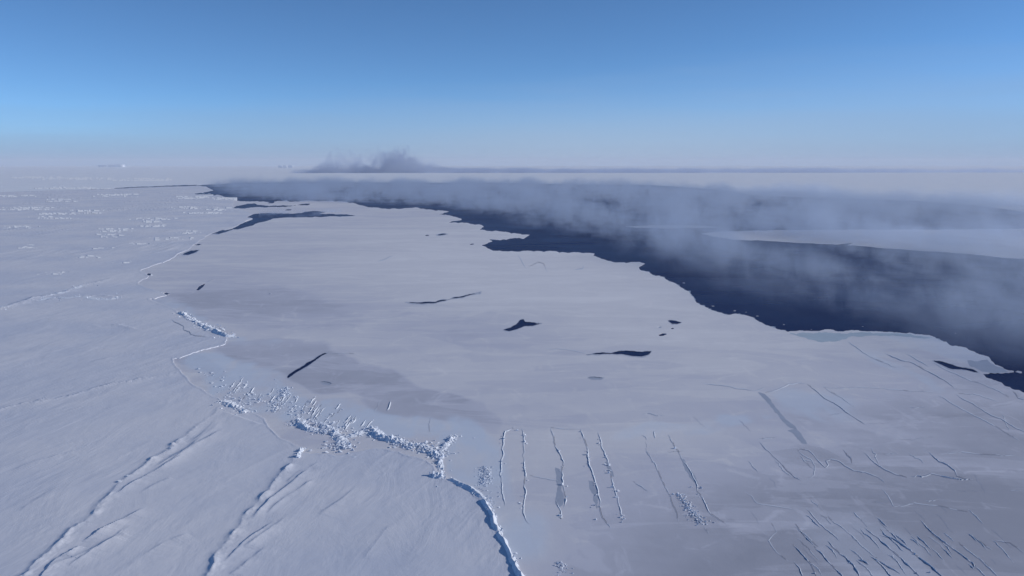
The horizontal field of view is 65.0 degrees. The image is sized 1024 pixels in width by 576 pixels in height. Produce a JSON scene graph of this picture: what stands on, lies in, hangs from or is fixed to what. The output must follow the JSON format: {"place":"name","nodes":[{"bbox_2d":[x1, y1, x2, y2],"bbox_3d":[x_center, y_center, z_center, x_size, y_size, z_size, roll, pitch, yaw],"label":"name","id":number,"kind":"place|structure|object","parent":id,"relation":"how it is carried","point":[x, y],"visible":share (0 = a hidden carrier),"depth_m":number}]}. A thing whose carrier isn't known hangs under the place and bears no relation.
{"place":"outdoors","nodes":[
{"label":"outdoors","id":0,"kind":"place"},
{"bbox_2d":[0,0,1023,165],"label":"sky","id":1,"kind":"structure","parent":0,"point":[83,82]},
{"bbox_2d":[114,182,1023,391],"bbox_3d":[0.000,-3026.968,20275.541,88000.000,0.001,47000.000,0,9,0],"label":"water","id":2,"kind":"structure","parent":0,"point":[971,302],"depth_m":962.35},
{"bbox_2d":[181,250,197,255],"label":"water pool","id":3,"kind":"structure","parent":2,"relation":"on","point":[190,252],"depth_m":918.75},
{"bbox_2d":[0,186,519,575],"bbox_3d":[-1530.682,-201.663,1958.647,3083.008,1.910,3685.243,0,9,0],"label":"pack ice","id":4,"kind":"structure","parent":2,"relation":"on","point":[99,399],"depth_m":274.28},
{"bbox_2d":[0,195,35,196],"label":"ice hummock","id":5,"kind":"object","parent":4,"relation":"on","point":[16,196],"visible":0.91,"depth_m":2552.25},
{"bbox_2d":[0,207,49,210],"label":"ice hummock","id":6,"kind":"object","parent":4,"relation":"on","point":[18,209],"visible":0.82,"depth_m":1775.59},
{"bbox_2d":[13,207,54,209],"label":"ice hummock","id":7,"kind":"object","parent":4,"relation":"on","point":[34,207],"visible":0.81,"depth_m":1850.48},
{"bbox_2d":[37,213,79,218],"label":"ice hummock","id":8,"kind":"object","parent":4,"relation":"on","point":[52,216],"visible":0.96,"depth_m":1598.92},
{"bbox_2d":[46,199,77,201],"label":"ice hummock","id":9,"kind":"object","parent":4,"relation":"on","point":[59,200],"visible":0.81,"depth_m":2173.20},
{"bbox_2d":[40,284,97,297],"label":"pressure ridge","id":10,"kind":"structure","parent":4,"relation":"on","point":[64,291],"depth_m":641.11},
{"bbox_2d":[18,293,121,301],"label":"pressure ridge","id":11,"kind":"structure","parent":4,"relation":"on","point":[91,297],"depth_m":601.74},
{"bbox_2d":[29,187,113,188],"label":"ice hummock","id":12,"kind":"object","parent":4,"relation":"on","point":[70,188],"visible":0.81,"depth_m":3294.62},
{"bbox_2d":[70,210,103,213],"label":"ice hummock","id":13,"kind":"object","parent":4,"relation":"on","point":[87,211],"visible":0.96,"depth_m":1701.94},
{"bbox_2d":[76,255,100,257],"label":"ice hummock","id":14,"kind":"object","parent":4,"relation":"on","point":[88,256],"visible":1,"depth_m":875.34},
{"bbox_2d":[96,234,123,237],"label":"ice hummock","id":15,"kind":"object","parent":4,"relation":"on","point":[109,234],"visible":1,"depth_m":1130.42},
{"bbox_2d":[92,194,137,196],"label":"ice hummock","id":16,"kind":"object","parent":4,"relation":"on","point":[111,195],"visible":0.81,"depth_m":2569.49},
{"bbox_2d":[98,228,133,232],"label":"ice hummock","id":17,"kind":"object","parent":4,"relation":"on","point":[107,229],"visible":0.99,"depth_m":1217.39},
{"bbox_2d":[140,220,164,226],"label":"ice hummock","id":18,"kind":"object","parent":4,"relation":"on","point":[147,221],"visible":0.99,"depth_m":1316.58},
{"bbox_2d":[127,218,177,220],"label":"ice hummock","id":19,"kind":"object","parent":4,"relation":"on","point":[155,218],"visible":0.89,"depth_m":1480.65},
{"bbox_2d":[149,237,193,240],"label":"ice hummock","id":20,"kind":"object","parent":4,"relation":"on","point":[155,239],"visible":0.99,"depth_m":1086.81},
{"bbox_2d":[168,206,200,208],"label":"ice hummock","id":21,"kind":"object","parent":4,"relation":"on","point":[191,207],"visible":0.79,"depth_m":1846.31},
{"bbox_2d":[176,230,200,233],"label":"ice hummock","id":22,"kind":"object","parent":4,"relation":"on","point":[188,232],"visible":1,"depth_m":1181.10},
{"bbox_2d":[175,194,212,198],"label":"ice hummock","id":23,"kind":"object","parent":4,"relation":"on","point":[197,197],"visible":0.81,"depth_m":2467.92},
{"bbox_2d":[182,212,219,213],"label":"ice hummock","id":24,"kind":"object","parent":4,"relation":"on","point":[202,212],"visible":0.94,"depth_m":1654.43},
{"bbox_2d":[205,207,231,210],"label":"ice hummock","id":25,"kind":"object","parent":4,"relation":"on","point":[218,209],"visible":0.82,"depth_m":1772.81},
{"bbox_2d":[212,197,236,200],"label":"ice hummock","id":26,"kind":"object","parent":4,"relation":"on","point":[231,198],"visible":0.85,"depth_m":2347.36},
{"bbox_2d":[289,447,311,458],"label":"pressure ridge","id":27,"kind":"structure","parent":4,"relation":"on","point":[302,449],"depth_m":280.21},
{"bbox_2d":[447,477,486,499],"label":"pressure ridge","id":28,"kind":"structure","parent":4,"relation":"on","point":[474,491],"depth_m":249.11},
{"bbox_2d":[0,166,1023,211],"bbox_3d":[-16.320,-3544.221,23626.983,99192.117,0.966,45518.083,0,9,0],"label":"ice","id":29,"kind":"structure","parent":2,"relation":"on","point":[1001,187],"depth_m":5991.16},
{"bbox_2d":[108,164,124,166],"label":"iceberg","id":30,"kind":"object","parent":29,"relation":"on","point":[115,165],"visible":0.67,"depth_m":26076.67},
{"bbox_2d":[110,178,171,180],"bbox_3d":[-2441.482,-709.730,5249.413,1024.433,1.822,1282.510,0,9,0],"label":"ice hummock","id":31,"kind":"object","parent":29,"relation":"on","point":[141,179],"visible":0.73,"depth_m":4900.11},
{"bbox_2d":[139,200,1023,575],"bbox_3d":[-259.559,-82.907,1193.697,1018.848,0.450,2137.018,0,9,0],"label":"young ice","id":32,"kind":"structure","parent":2,"relation":"on","point":[281,298],"depth_m":347.78},
{"bbox_2d":[177,311,206,326],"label":"pressure ridge","id":33,"kind":"structure","parent":32,"relation":"on","point":[193,319],"depth_m":522.45},
{"bbox_2d":[194,323,238,337],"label":"pressure ridge","id":34,"kind":"structure","parent":32,"relation":"on","point":[210,328],"depth_m":483.33},
{"bbox_2d":[212,229,232,234],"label":"water pool","id":35,"kind":"structure","parent":32,"relation":"on","point":[221,232],"depth_m":1204.51},
{"bbox_2d":[211,399,256,414],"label":"pressure ridge","id":36,"kind":"structure","parent":32,"relation":"on","point":[230,404],"depth_m":333.70},
{"bbox_2d":[234,203,309,208],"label":"water pool","id":37,"kind":"structure","parent":32,"relation":"in","point":[244,206],"depth_m":1912.76},
{"bbox_2d":[266,387,295,411],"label":"pressure ridge","id":38,"kind":"structure","parent":32,"relation":"on","point":[286,392],"depth_m":348.62},
{"bbox_2d":[233,211,353,228],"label":"water pool","id":39,"kind":"structure","parent":32,"relation":"in","point":[260,217],"depth_m":1548.55},
{"bbox_2d":[286,352,327,378],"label":"water pool","id":40,"kind":"structure","parent":32,"relation":"in","point":[304,366],"depth_m":401.57},
{"bbox_2d":[285,417,329,433],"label":"pressure ridge","id":41,"kind":"structure","parent":32,"relation":"on","point":[300,423],"depth_m":307.46},
{"bbox_2d":[320,381,330,385],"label":"water pool","id":42,"kind":"structure","parent":32,"relation":"on","point":[326,382],"depth_m":371.61},
{"bbox_2d":[306,419,359,449],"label":"pressure ridge","id":43,"kind":"structure","parent":32,"relation":"on","point":[342,441],"depth_m":296.79},
{"bbox_2d":[332,429,369,439],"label":"pressure ridge","id":44,"kind":"structure","parent":32,"relation":"on","point":[359,433],"depth_m":299.61},
{"bbox_2d":[364,425,434,449],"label":"pressure ridge","id":45,"kind":"structure","parent":32,"relation":"on","point":[375,433],"depth_m":293.01},
{"bbox_2d":[412,442,459,458],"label":"pressure ridge","id":46,"kind":"structure","parent":32,"relation":"on","point":[429,450],"depth_m":281.30},
{"bbox_2d":[429,468,445,486],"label":"pressure ridge","id":47,"kind":"structure","parent":32,"relation":"on","point":[436,475],"depth_m":258.97},
{"bbox_2d":[406,292,480,304],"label":"water pool","id":48,"kind":"structure","parent":32,"relation":"in","point":[429,302],"depth_m":593.10},
{"bbox_2d":[433,434,474,470],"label":"pressure ridge","id":49,"kind":"structure","parent":32,"relation":"on","point":[450,439],"depth_m":284.18},
{"bbox_2d":[474,466,499,507],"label":"rubble","id":50,"kind":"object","parent":32,"relation":"on","point":[487,472],"depth_m":258.09},
{"bbox_2d":[479,497,501,531],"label":"pressure ridge","id":51,"kind":"structure","parent":32,"relation":"on","point":[493,519],"depth_m":230.01},
{"bbox_2d":[497,429,510,505],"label":"rafted seam","id":52,"kind":"object","parent":32,"relation":"on","point":[505,431],"visible":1,"depth_m":270.84},
{"bbox_2d":[496,528,524,575],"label":"pressure ridge","id":53,"kind":"structure","parent":32,"relation":"on","point":[511,558],"depth_m":206.01},
{"bbox_2d":[503,319,541,331],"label":"water pool","id":54,"kind":"structure","parent":32,"relation":"in","point":[522,323],"depth_m":503.51},
{"bbox_2d":[516,429,529,523],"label":"rafted seam","id":55,"kind":"object","parent":32,"relation":"on","point":[524,477],"visible":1,"depth_m":259.31},
{"bbox_2d":[550,429,567,506],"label":"rafted seam","id":56,"kind":"object","parent":32,"relation":"on","point":[559,453],"visible":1,"depth_m":270.21},
{"bbox_2d":[555,468,563,507],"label":"refrozen ice","id":57,"kind":"structure","parent":32,"relation":"on","point":[559,499],"depth_m":248.69},
{"bbox_2d":[554,561,572,575],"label":"pressure ridge","id":58,"kind":"structure","parent":32,"relation":"on","point":[562,567],"depth_m":201.12},
{"bbox_2d":[589,481,597,507],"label":"refrozen ice","id":59,"kind":"structure","parent":32,"relation":"on","point":[593,491],"depth_m":247.94},
{"bbox_2d":[580,429,610,527],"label":"rafted seam","id":60,"kind":"object","parent":32,"relation":"on","point":[595,483],"visible":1,"depth_m":258.85},
{"bbox_2d":[587,376,603,379],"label":"water pool","id":61,"kind":"structure","parent":32,"relation":"in","point":[595,378],"depth_m":379.11},
{"bbox_2d":[605,462,613,475],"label":"refrozen ice","id":62,"kind":"structure","parent":32,"relation":"on","point":[609,468],"depth_m":266.23},
{"bbox_2d":[598,432,624,522],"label":"rafted seam","id":63,"kind":"object","parent":32,"relation":"on","point":[608,463],"visible":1,"depth_m":255.63},
{"bbox_2d":[586,350,650,357],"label":"water pool","id":64,"kind":"structure","parent":32,"relation":"in","point":[630,353],"depth_m":429.12},
{"bbox_2d":[646,451,677,519],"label":"rafted seam","id":65,"kind":"object","parent":32,"relation":"on","point":[662,481],"visible":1,"depth_m":257.35},
{"bbox_2d":[668,320,680,324],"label":"water pool","id":66,"kind":"structure","parent":32,"relation":"in","point":[674,322],"depth_m":513.04},
{"bbox_2d":[680,458,698,484],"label":"refrozen ice","id":67,"kind":"structure","parent":32,"relation":"on","point":[689,473],"depth_m":262.36},
{"bbox_2d":[672,492,714,525],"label":"rubble","id":68,"kind":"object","parent":32,"relation":"on","point":[693,511],"depth_m":234.42},
{"bbox_2d":[668,435,724,522],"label":"rafted seam","id":69,"kind":"object","parent":32,"relation":"on","point":[688,468],"visible":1,"depth_m":255.96},
{"bbox_2d":[704,383,753,390],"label":"ice crack","id":70,"kind":"object","parent":32,"relation":"on","point":[730,386],"visible":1,"depth_m":364.87},
{"bbox_2d":[747,493,795,509],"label":"ice crack","id":71,"kind":"object","parent":32,"relation":"on","point":[771,505],"visible":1,"depth_m":237.74},
{"bbox_2d":[768,523,785,559],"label":"ice crack","id":72,"kind":"object","parent":32,"relation":"on","point":[770,543],"visible":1,"depth_m":215.37},
{"bbox_2d":[760,443,799,479],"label":"ice crack","id":73,"kind":"object","parent":32,"relation":"on","point":[778,460],"visible":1,"depth_m":274.32},
{"bbox_2d":[758,392,806,443],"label":"refrozen ice","id":74,"kind":"structure","parent":32,"relation":"on","point":[797,434],"depth_m":314.11},
{"bbox_2d":[768,382,805,391],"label":"ice crack","id":75,"kind":"object","parent":32,"relation":"on","point":[785,386],"visible":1,"depth_m":366.54},
{"bbox_2d":[795,547,815,575],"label":"ice crack","id":76,"kind":"object","parent":32,"relation":"on","point":[804,557],"visible":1,"depth_m":206.66},
{"bbox_2d":[799,452,814,478],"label":"ice crack","id":77,"kind":"object","parent":32,"relation":"on","point":[812,462],"visible":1,"depth_m":273.36},
{"bbox_2d":[806,508,839,540],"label":"ice crack","id":78,"kind":"object","parent":32,"relation":"on","point":[822,525],"visible":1,"depth_m":223.94},
{"bbox_2d":[816,549,841,575],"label":"ice crack","id":79,"kind":"object","parent":32,"relation":"on","point":[829,562],"visible":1,"depth_m":203.91},
{"bbox_2d":[808,385,862,422],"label":"ice crack","id":80,"kind":"object","parent":32,"relation":"on","point":[837,405],"visible":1,"depth_m":336.19},
{"bbox_2d":[799,449,884,482],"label":"ice crack","id":81,"kind":"object","parent":32,"relation":"on","point":[841,463],"visible":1,"depth_m":269.34},
{"bbox_2d":[828,541,858,574],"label":"ice crack","id":82,"kind":"object","parent":32,"relation":"on","point":[850,562],"visible":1,"depth_m":205.21},
{"bbox_2d":[831,520,875,557],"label":"ice crack","id":83,"kind":"object","parent":32,"relation":"on","point":[854,537],"visible":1,"depth_m":213.90},
{"bbox_2d":[790,332,929,341],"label":"refrozen ice","id":84,"kind":"structure","parent":32,"relation":"on","point":[825,337],"depth_m":473.44},
{"bbox_2d":[848,341,896,367],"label":"ice crack","id":85,"kind":"object","parent":32,"relation":"on","point":[870,356],"visible":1,"depth_m":423.99},
{"bbox_2d":[864,452,904,476],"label":"ice crack","id":86,"kind":"object","parent":32,"relation":"on","point":[882,467],"visible":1,"depth_m":267.52},
{"bbox_2d":[878,560,899,573],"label":"ice crack","id":87,"kind":"object","parent":32,"relation":"on","point":[888,566],"visible":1,"depth_m":201.37},
{"bbox_2d":[865,528,918,575],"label":"ice crack","id":88,"kind":"object","parent":32,"relation":"on","point":[887,546],"visible":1,"depth_m":209.26},
{"bbox_2d":[882,535,941,575],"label":"ice crack","id":89,"kind":"object","parent":32,"relation":"on","point":[924,561],"visible":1,"depth_m":207.89},
{"bbox_2d":[910,535,931,555],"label":"ice crack","id":90,"kind":"object","parent":32,"relation":"on","point":[921,545],"visible":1,"depth_m":212.85},
{"bbox_2d":[889,355,954,388],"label":"ice crack","id":91,"kind":"object","parent":32,"relation":"on","point":[920,367],"visible":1,"depth_m":399.99},
{"bbox_2d":[882,489,964,511],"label":"ice crack","id":92,"kind":"object","parent":32,"relation":"on","point":[915,503],"visible":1,"depth_m":237.80},
{"bbox_2d":[909,473,968,480],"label":"ice crack","id":93,"kind":"object","parent":32,"relation":"on","point":[938,475],"visible":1,"depth_m":259.80},
{"bbox_2d":[929,452,962,478],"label":"ice crack","id":94,"kind":"object","parent":32,"relation":"on","point":[944,463],"visible":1,"depth_m":271.09},
{"bbox_2d":[920,519,984,575],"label":"ice crack","id":95,"kind":"object","parent":32,"relation":"on","point":[940,539],"visible":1,"depth_m":212.27},
{"bbox_2d":[933,360,977,372],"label":"water pool","id":96,"kind":"structure","parent":32,"relation":"on","point":[949,365],"depth_m":399.60},
{"bbox_2d":[933,362,1005,394],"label":"ice crack","id":97,"kind":"object","parent":32,"relation":"on","point":[967,379],"visible":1,"depth_m":380.28},
{"bbox_2d":[943,451,1011,455],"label":"ice crack","id":98,"kind":"object","parent":32,"relation":"on","point":[974,453],"visible":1,"depth_m":280.46},
{"bbox_2d":[961,545,995,574],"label":"ice crack","id":99,"kind":"object","parent":32,"relation":"on","point":[980,560],"visible":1,"depth_m":204.01},
{"bbox_2d":[938,395,1019,440],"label":"ice crack","id":100,"kind":"object","parent":32,"relation":"on","point":[974,415],"visible":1,"depth_m":323.46},
{"bbox_2d":[964,393,995,400],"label":"ice crack","id":101,"kind":"object","parent":32,"relation":"on","point":[979,395],"visible":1,"depth_m":350.72},
{"bbox_2d":[967,360,1006,373],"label":"refrozen ice","id":102,"kind":"structure","parent":32,"relation":"on","point":[984,366],"depth_m":400.97},
{"bbox_2d":[957,395,1023,431],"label":"ice crack","id":103,"kind":"object","parent":32,"relation":"on","point":[990,414],"visible":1,"depth_m":323.43},
{"bbox_2d":[626,225,712,228],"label":"ice floe","id":104,"kind":"object","parent":2,"relation":"on","point":[673,226],"visible":1,"depth_m":1297.10},
{"bbox_2d":[647,271,785,330],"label":"grease ice","id":105,"kind":"structure","parent":2,"relation":"on","point":[713,310],"depth_m":566.56},
{"bbox_2d":[702,229,1023,258],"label":"ice floe","id":106,"kind":"object","parent":2,"relation":"on","point":[1004,243],"visible":1,"depth_m":1088.22}
]}

